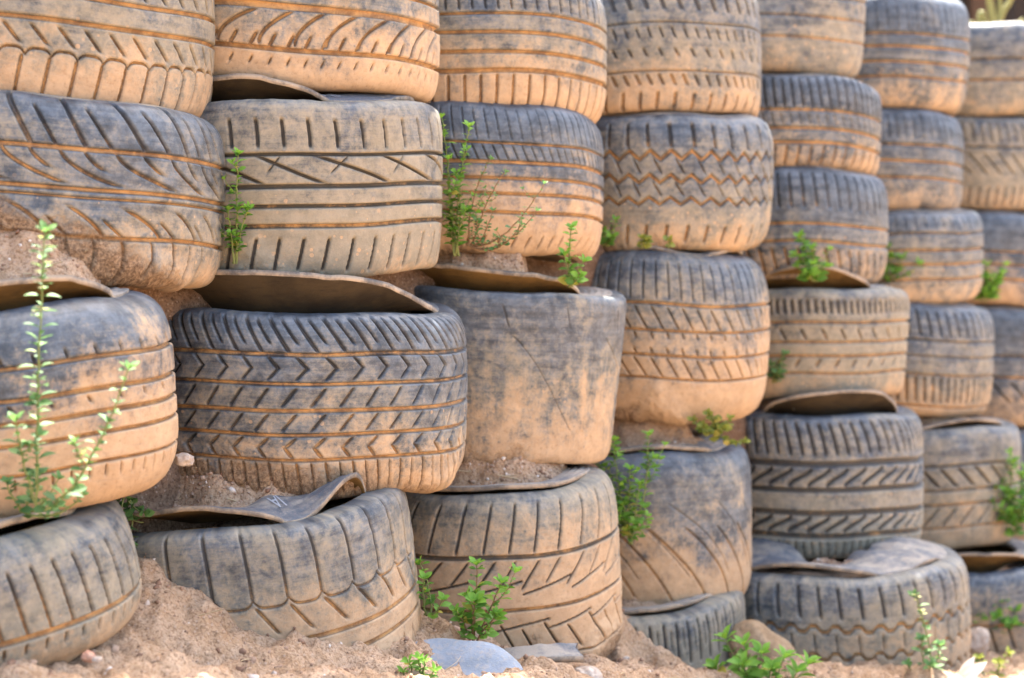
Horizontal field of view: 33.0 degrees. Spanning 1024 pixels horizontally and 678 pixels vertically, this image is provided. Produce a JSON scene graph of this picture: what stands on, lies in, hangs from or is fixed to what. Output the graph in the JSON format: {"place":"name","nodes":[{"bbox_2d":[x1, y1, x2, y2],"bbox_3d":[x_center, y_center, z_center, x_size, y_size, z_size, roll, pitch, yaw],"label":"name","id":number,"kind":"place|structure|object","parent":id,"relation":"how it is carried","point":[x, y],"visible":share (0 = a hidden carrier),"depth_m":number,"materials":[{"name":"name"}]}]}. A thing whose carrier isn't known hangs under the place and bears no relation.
{"place":"outdoors","nodes":[
{"label":"outdoors","id":0,"kind":"place"},
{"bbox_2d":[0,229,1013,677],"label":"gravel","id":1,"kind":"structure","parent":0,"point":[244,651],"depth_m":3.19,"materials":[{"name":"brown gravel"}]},
{"bbox_2d":[0,556,1023,677],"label":"ground","id":2,"kind":"structure","parent":0,"point":[203,639],"depth_m":3.00,"materials":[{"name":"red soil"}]},
{"bbox_2d":[0,500,141,665],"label":"worn tyre","id":3,"kind":"object","parent":2,"relation":"on","point":[71,586],"visible":0.73,"depth_m":2.67,"materials":[{"name":"rubber"}]},
{"bbox_2d":[0,466,88,519],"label":"weed","id":4,"kind":"object","parent":3,"relation":"on","point":[27,510],"visible":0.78,"depth_m":2.65,"materials":[{"name":"green plant"}]},
{"bbox_2d":[1,219,139,513],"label":"weed","id":5,"kind":"object","parent":3,"relation":"on","point":[75,488],"visible":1,"depth_m":2.55,"materials":[{"name":"green plant"}]},
{"bbox_2d":[0,275,177,516],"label":"worn tyre","id":6,"kind":"object","parent":3,"relation":"on","point":[99,333],"visible":0.94,"depth_m":2.75,"materials":[{"name":"rubber"}]},
{"bbox_2d":[0,90,225,291],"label":"worn tyre","id":7,"kind":"object","parent":6,"relation":"on","point":[126,194],"visible":0.91,"depth_m":2.93,"materials":[{"name":"rubber"}]},
{"bbox_2d":[0,0,214,116],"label":"worn tyre","id":8,"kind":"object","parent":7,"relation":"on","point":[161,53],"visible":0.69,"depth_m":2.97,"materials":[{"name":"rubber"}]},
{"bbox_2d":[81,650,94,662],"bbox_3d":[-0.643,0.482,2.627,0.023,0.018,0.023,10,3,0],"label":"stone","id":9,"kind":"object","parent":2,"relation":"on","point":[87,655],"visible":1,"depth_m":2.62,"materials":[{"name":"pink stone"}]},
{"bbox_2d":[92,656,102,663],"bbox_3d":[-0.628,0.486,2.616,0.016,0.011,0.015,0,3,0],"label":"stone","id":10,"kind":"object","parent":2,"relation":"on","point":[97,659],"visible":1,"depth_m":2.61,"materials":[{"name":"stone"}]},
{"bbox_2d":[117,496,154,547],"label":"weed","id":11,"kind":"object","parent":2,"relation":"on","point":[129,512],"visible":0.58,"depth_m":3.02,"materials":[{"name":"green plant"}]},
{"bbox_2d":[126,472,421,649],"bbox_3d":[-0.531,0.458,3.360,0.688,0.458,0.701,-5,9,0],"label":"worn tyre","id":12,"kind":"object","parent":2,"relation":"on","point":[345,573],"visible":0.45,"depth_m":3.09,"materials":[{"name":"rubber"}]},
{"bbox_2d":[173,453,193,466],"bbox_3d":[-0.581,0.213,3.053,0.037,0.025,0.034,0,3,0],"label":"stone","id":13,"kind":"object","parent":12,"relation":"on","point":[183,459],"visible":0.99,"depth_m":3.04,"materials":[{"name":"beige stone"}]},
{"bbox_2d":[168,269,467,500],"bbox_3d":[-0.447,0.073,3.505,0.714,0.447,0.687,0,4,0],"label":"worn tyre","id":14,"kind":"object","parent":12,"relation":"on","point":[295,383],"visible":0.76,"depth_m":3.21,"materials":[{"name":"rubber"}]},
{"bbox_2d":[220,147,253,263],"bbox_3d":[-0.510,-0.245,3.177,0.076,0.215,0.087,2,4,41],"label":"weed","id":15,"kind":"object","parent":14,"relation":"on","point":[242,226],"visible":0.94,"depth_m":3.18,"materials":[{"name":"green plant"}]},
{"bbox_2d":[200,73,442,276],"bbox_3d":[-0.486,-0.330,3.552,0.685,0.412,0.691,1,7,0],"label":"worn tyre","id":16,"kind":"object","parent":14,"relation":"on","point":[338,184],"visible":0.61,"depth_m":3.26,"materials":[{"name":"rubber"}]},
{"bbox_2d":[210,0,439,102],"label":"worn tyre","id":17,"kind":"object","parent":16,"relation":"on","point":[361,46],"visible":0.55,"depth_m":3.30,"materials":[{"name":"rubber"}]},
{"bbox_2d":[0,250,834,677],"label":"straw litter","id":18,"kind":"object","parent":2,"relation":"on","point":[458,470],"visible":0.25,"depth_m":3.17,"materials":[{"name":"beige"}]},
{"bbox_2d":[396,651,441,677],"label":"weed","id":19,"kind":"object","parent":2,"relation":"on","point":[420,657],"visible":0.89,"depth_m":3.06,"materials":[{"name":"green plant"}]},
{"bbox_2d":[415,555,451,618],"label":"weed","id":20,"kind":"object","parent":2,"relation":"on","point":[430,599],"visible":0.98,"depth_m":3.36,"materials":[{"name":"green plant"}]},
{"bbox_2d":[416,638,522,676],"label":"stone slab","id":21,"kind":"object","parent":2,"relation":"on","point":[477,658],"depth_m":3.27,"materials":[{"name":"grey stone"}]},
{"bbox_2d":[448,556,522,640],"bbox_3d":[-0.051,0.525,3.387,0.148,0.198,0.108,0,3,0],"label":"weed","id":22,"kind":"object","parent":2,"relation":"on","point":[478,598],"visible":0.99,"depth_m":3.38,"materials":[{"name":"green plant"}]},
{"bbox_2d":[405,464,623,656],"bbox_3d":[-0.047,0.504,3.875,0.591,0.444,0.599,-1,5,0],"label":"worn tyre","id":23,"kind":"object","parent":2,"relation":"on","point":[560,546],"visible":0.42,"depth_m":3.61,"materials":[{"name":"rubber"}]},
{"bbox_2d":[414,263,626,463],"bbox_3d":[-0.040,0.051,3.978,0.596,0.453,0.584,1,3,0],"label":"worn tyre","id":24,"kind":"object","parent":23,"relation":"on","point":[544,354],"visible":0.75,"depth_m":3.72,"materials":[{"name":"rubber"}]},
{"bbox_2d":[426,100,603,262],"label":"worn tyre","id":25,"kind":"object","parent":24,"relation":"on","point":[529,147],"visible":0.58,"depth_m":3.75,"materials":[{"name":"rubber"}]},
{"bbox_2d":[425,0,606,122],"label":"worn tyre","id":26,"kind":"object","parent":25,"relation":"on","point":[552,53],"visible":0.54,"depth_m":3.75,"materials":[{"name":"rubber"}]},
{"bbox_2d":[556,221,592,286],"bbox_3d":[0.133,-0.181,3.699,0.078,0.143,0.082,0,3,0],"label":"weed","id":27,"kind":"object","parent":24,"relation":"on","point":[570,280],"visible":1,"depth_m":3.70,"materials":[{"name":"green plant"}]},
{"bbox_2d":[594,429,670,544],"bbox_3d":[0.261,0.343,3.969,0.212,0.270,0.101,0,3,0],"label":"weed","id":28,"kind":"object","parent":23,"relation":"on","point":[624,515],"visible":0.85,"depth_m":3.97,"materials":[{"name":"green plant"}]},
{"bbox_2d":[503,643,583,662],"bbox_3d":[0.059,0.642,3.514,0.170,0.034,0.061,-3,7,-6],"label":"rock","id":29,"kind":"object","parent":2,"relation":"on","point":[562,652],"visible":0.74,"depth_m":3.51,"materials":[{"name":"grey stone"}]},
{"bbox_2d":[574,666,602,677],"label":"stone","id":30,"kind":"object","parent":2,"relation":"on","point":[593,671],"visible":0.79,"depth_m":3.48,"materials":[{"name":"beige stone"}]},
{"bbox_2d":[622,591,745,668],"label":"worn tyre","id":31,"kind":"object","parent":2,"relation":"on","point":[686,636],"visible":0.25,"depth_m":4.09,"materials":[{"name":"rubber"}]},
{"bbox_2d":[598,428,751,614],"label":"worn tyre","id":32,"kind":"object","parent":31,"relation":"on","point":[696,540],"visible":0.47,"depth_m":4.15,"materials":[{"name":"rubber"}]},
{"bbox_2d":[591,246,769,425],"bbox_3d":[0.373,-0.023,4.440,0.580,0.450,0.584,1,4,0],"label":"worn tyre","id":33,"kind":"object","parent":32,"relation":"on","point":[696,340],"visible":0.66,"depth_m":4.18,"materials":[{"name":"rubber"}]},
{"bbox_2d":[600,215,620,246],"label":"weed","id":34,"kind":"object","parent":33,"relation":"on","point":[608,240],"visible":0.91,"depth_m":4.16,"materials":[{"name":"green plant"}]},
{"bbox_2d":[636,233,653,248],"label":"weed","id":35,"kind":"object","parent":33,"relation":"on","point":[646,240],"visible":1,"depth_m":4.10,"materials":[{"name":"green plant"}]},
{"bbox_2d":[662,235,675,248],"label":"weed","id":36,"kind":"object","parent":33,"relation":"on","point":[669,239],"visible":1,"depth_m":4.09,"materials":[{"name":"green plant"}]},
{"bbox_2d":[596,111,773,252],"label":"worn tyre","id":37,"kind":"object","parent":33,"relation":"on","point":[693,182],"visible":0.75,"depth_m":4.21,"materials":[{"name":"rubber"}]},
{"bbox_2d":[601,0,761,116],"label":"worn tyre","id":38,"kind":"object","parent":37,"relation":"on","point":[698,56],"visible":0.71,"depth_m":4.22,"materials":[{"name":"rubber"}]},
{"bbox_2d":[686,408,750,445],"bbox_3d":[0.496,0.211,4.180,0.151,0.093,0.109,0,3,0],"label":"weed","id":39,"kind":"object","parent":32,"relation":"on","point":[716,428],"visible":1,"depth_m":4.17,"materials":[{"name":"green plant"}]},
{"bbox_2d":[727,619,796,664],"bbox_3d":[0.601,0.759,4.160,0.189,0.126,0.125,36,-4,-10],"label":"stone","id":40,"kind":"object","parent":2,"relation":"on","point":[760,632],"visible":0.5,"depth_m":4.12,"materials":[{"name":"beige stone"}]},
{"bbox_2d":[703,623,822,677],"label":"weed","id":41,"kind":"object","parent":2,"relation":"on","point":[769,665],"visible":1,"depth_m":3.88,"materials":[{"name":"green plant"}]},
{"bbox_2d":[744,536,970,670],"bbox_3d":[0.853,0.719,4.629,0.731,0.380,0.717,-1,4,0],"label":"worn tyre","id":42,"kind":"object","parent":2,"relation":"on","point":[846,621],"visible":0.63,"depth_m":4.32,"materials":[{"name":"rubber"}]},
{"bbox_2d":[745,389,923,559],"bbox_3d":[0.839,0.352,4.872,0.638,0.473,0.621,0,4,0],"label":"worn tyre","id":43,"kind":"object","parent":42,"relation":"on","point":[837,474],"visible":0.69,"depth_m":4.60,"materials":[{"name":"rubber"}]},
{"bbox_2d":[766,348,789,382],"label":"weed","id":44,"kind":"object","parent":43,"relation":"on","point":[778,371],"visible":0.98,"depth_m":4.59,"materials":[{"name":"green plant"}]},
{"bbox_2d":[762,265,909,399],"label":"worn tyre","id":45,"kind":"object","parent":43,"relation":"on","point":[838,329],"visible":0.69,"depth_m":4.63,"materials":[{"name":"rubber"}]},
{"bbox_2d":[788,229,833,281],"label":"weed","id":46,"kind":"object","parent":45,"relation":"on","point":[808,270],"visible":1,"depth_m":4.52,"materials":[{"name":"green plant"}]},
{"bbox_2d":[743,165,888,283],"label":"worn tyre","id":47,"kind":"object","parent":45,"relation":"on","point":[844,213],"visible":0.52,"depth_m":4.64,"materials":[{"name":"rubber"}]},
{"bbox_2d":[757,74,881,175],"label":"worn tyre","id":48,"kind":"object","parent":47,"relation":"on","point":[829,120],"visible":0.54,"depth_m":4.66,"materials":[{"name":"rubber"}]},
{"bbox_2d":[756,0,865,78],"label":"worn tyre","id":49,"kind":"object","parent":48,"relation":"on","point":[812,36],"visible":0.55,"depth_m":4.70,"materials":[{"name":"rubber"}]},
{"bbox_2d":[901,589,946,670],"bbox_3d":[0.997,0.727,4.153,0.092,0.248,0.127,3,4,44],"label":"weed","id":50,"kind":"object","parent":2,"relation":"on","point":[933,663],"visible":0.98,"depth_m":4.15,"materials":[{"name":"green plant"}]},
{"bbox_2d":[958,656,986,677],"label":"dry leaf","id":51,"kind":"object","parent":2,"relation":"on","point":[969,668],"visible":0.96,"depth_m":4.16,"materials":[{"name":"beige"}]},
{"bbox_2d":[970,627,989,655],"bbox_3d":[1.290,0.838,4.798,0.071,0.082,0.068,15,3,-1],"label":"stone","id":52,"kind":"object","parent":2,"relation":"on","point":[980,637],"visible":0.67,"depth_m":4.77,"materials":[{"name":"grey stone"}]},
{"bbox_2d":[952,538,1023,652],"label":"worn tyre","id":53,"kind":"object","parent":2,"relation":"on","point":[990,585],"visible":0.23,"depth_m":4.90,"materials":[{"name":"rubber"}]},
{"bbox_2d":[920,416,1020,548],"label":"worn tyre","id":54,"kind":"object","parent":53,"relation":"on","point":[965,469],"visible":0.38,"depth_m":5.06,"materials":[{"name":"rubber"}]},
{"bbox_2d":[888,302,994,418],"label":"worn tyre","id":55,"kind":"object","parent":54,"relation":"on","point":[949,353],"visible":0.45,"depth_m":5.09,"materials":[{"name":"rubber"}]},
{"bbox_2d":[874,208,983,303],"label":"worn tyre","id":56,"kind":"object","parent":55,"relation":"on","point":[945,245],"visible":0.46,"depth_m":5.10,"materials":[{"name":"rubber"}]},
{"bbox_2d":[879,242,923,281],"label":"weed","id":57,"kind":"object","parent":56,"relation":"on","point":[897,269],"visible":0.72,"depth_m":5.06,"materials":[{"name":"green plant"}]},
{"bbox_2d":[875,108,963,210],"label":"worn tyre","id":58,"kind":"object","parent":56,"relation":"on","point":[921,155],"visible":0.44,"depth_m":5.13,"materials":[{"name":"rubber"}]},
{"bbox_2d":[854,0,969,116],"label":"worn tyre","id":59,"kind":"object","parent":58,"relation":"on","point":[916,53],"visible":0.57,"depth_m":5.12,"materials":[{"name":"rubber"}]},
{"bbox_2d":[973,259,1009,301],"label":"weed","id":60,"kind":"object","parent":55,"relation":"on","point":[990,289],"visible":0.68,"depth_m":5.35,"materials":[{"name":"green plant"}]},
{"bbox_2d":[989,447,1023,536],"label":"weed","id":61,"kind":"object","parent":53,"relation":"on","point":[1012,512],"visible":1,"depth_m":5.09,"materials":[{"name":"green plant"}]},
{"bbox_2d":[973,645,1014,676],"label":"weed","id":62,"kind":"object","parent":2,"relation":"on","point":[999,660],"visible":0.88,"depth_m":4.25,"materials":[{"name":"green"}]},
{"bbox_2d":[974,599,1023,633],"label":"weed","id":63,"kind":"object","parent":2,"relation":"on","point":[1007,621],"visible":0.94,"depth_m":4.88,"materials":[{"name":"green plant"}]},
{"bbox_2d":[0,73,1023,615],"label":"soil bank","id":64,"kind":"structure","parent":0,"point":[162,493],"depth_m":3.27,"materials":[{"name":"brown soil"}]},
{"bbox_2d":[0,230,1023,615],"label":"soil heaps","id":65,"kind":"object","parent":64,"relation":"on","point":[20,264],"visible":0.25,"depth_m":3.70,"materials":[{"name":"brown soil"}]},
{"bbox_2d":[439,113,484,255],"bbox_3d":[-0.116,-0.323,3.614,0.124,0.301,0.099,0,3,0],"label":"weed","id":66,"kind":"object","parent":65,"relation":"on","point":[452,225],"visible":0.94,"depth_m":3.61,"materials":[{"name":"green plant"}]},
{"bbox_2d":[466,155,547,250],"bbox_3d":[-0.022,-0.281,3.562,0.203,0.200,0.077,2,3,33],"label":"weed","id":67,"kind":"object","parent":65,"relation":"on","point":[476,221],"visible":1,"depth_m":3.58,"materials":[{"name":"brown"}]},
{"bbox_2d":[1012,429,1023,539],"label":"worn tyre","id":68,"kind":"object","parent":64,"relation":"on","point":[1020,537],"visible":0.01,"depth_m":5.52,"materials":[{"name":"rubber"}]},
{"bbox_2d":[976,306,1023,426],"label":"worn tyre","id":69,"kind":"object","parent":68,"relation":"on","point":[1006,402],"visible":0.16,"depth_m":5.53,"materials":[{"name":"rubber"}]},
{"bbox_2d":[961,210,1023,307],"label":"worn tyre","id":70,"kind":"object","parent":69,"relation":"on","point":[1003,232],"visible":0.32,"depth_m":5.54,"materials":[{"name":"rubber"}]},
{"bbox_2d":[952,116,1023,212],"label":"worn tyre","id":71,"kind":"object","parent":70,"relation":"on","point":[993,166],"visible":0.38,"depth_m":5.57,"materials":[{"name":"rubber"}]},
{"bbox_2d":[954,21,1023,117],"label":"worn tyre","id":72,"kind":"object","parent":71,"relation":"on","point":[995,84],"visible":0.4,"depth_m":5.58,"materials":[{"name":"rubber"}]},
{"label":"terrace ground","id":73,"kind":"structure","parent":0,"visible":0},
{"bbox_2d":[958,0,1023,22],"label":"board fence","id":74,"kind":"object","parent":73,"relation":"on","point":[1015,11],"depth_m":7.83,"materials":[{"name":"brown"}]},
{"bbox_2d":[969,0,1023,22],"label":"stalk plant","id":75,"kind":"object","parent":73,"relation":"on","point":[982,17],"visible":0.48,"depth_m":6.29,"materials":[{"name":"yellow plant"}]}
]}

